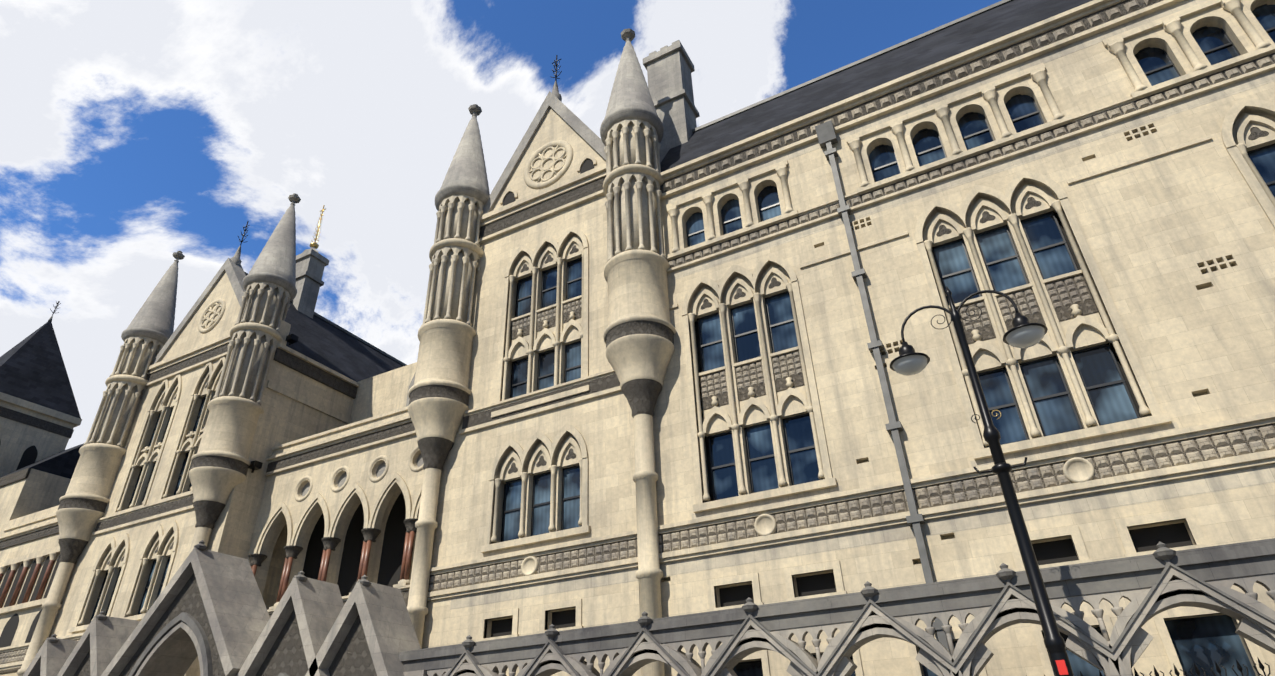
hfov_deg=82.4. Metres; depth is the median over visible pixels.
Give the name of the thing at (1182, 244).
building wall
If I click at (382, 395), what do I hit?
arcade
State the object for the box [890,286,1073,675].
double-arm street lamp
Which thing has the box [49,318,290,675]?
facade
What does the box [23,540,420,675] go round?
gateway gables
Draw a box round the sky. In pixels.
[0,0,1001,449]
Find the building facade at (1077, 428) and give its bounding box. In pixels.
[407,0,1274,675]
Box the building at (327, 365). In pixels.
[0,205,406,675]
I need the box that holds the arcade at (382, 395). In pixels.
[248,362,423,616]
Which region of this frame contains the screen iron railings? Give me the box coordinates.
[1044,657,1270,675]
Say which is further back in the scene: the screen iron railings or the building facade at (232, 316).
the building facade at (232, 316)
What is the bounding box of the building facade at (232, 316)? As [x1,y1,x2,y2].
[0,193,300,675]
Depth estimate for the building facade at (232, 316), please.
38.67 m
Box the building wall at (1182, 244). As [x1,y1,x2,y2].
[422,0,1274,675]
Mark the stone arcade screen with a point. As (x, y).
(1162, 578)
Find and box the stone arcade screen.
[399,538,1274,675]
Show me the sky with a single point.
(134, 134)
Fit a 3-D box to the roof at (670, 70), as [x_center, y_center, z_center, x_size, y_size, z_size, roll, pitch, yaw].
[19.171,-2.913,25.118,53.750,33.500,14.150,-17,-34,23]
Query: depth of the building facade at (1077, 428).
22.82 m
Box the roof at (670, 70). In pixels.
[643,0,1092,171]

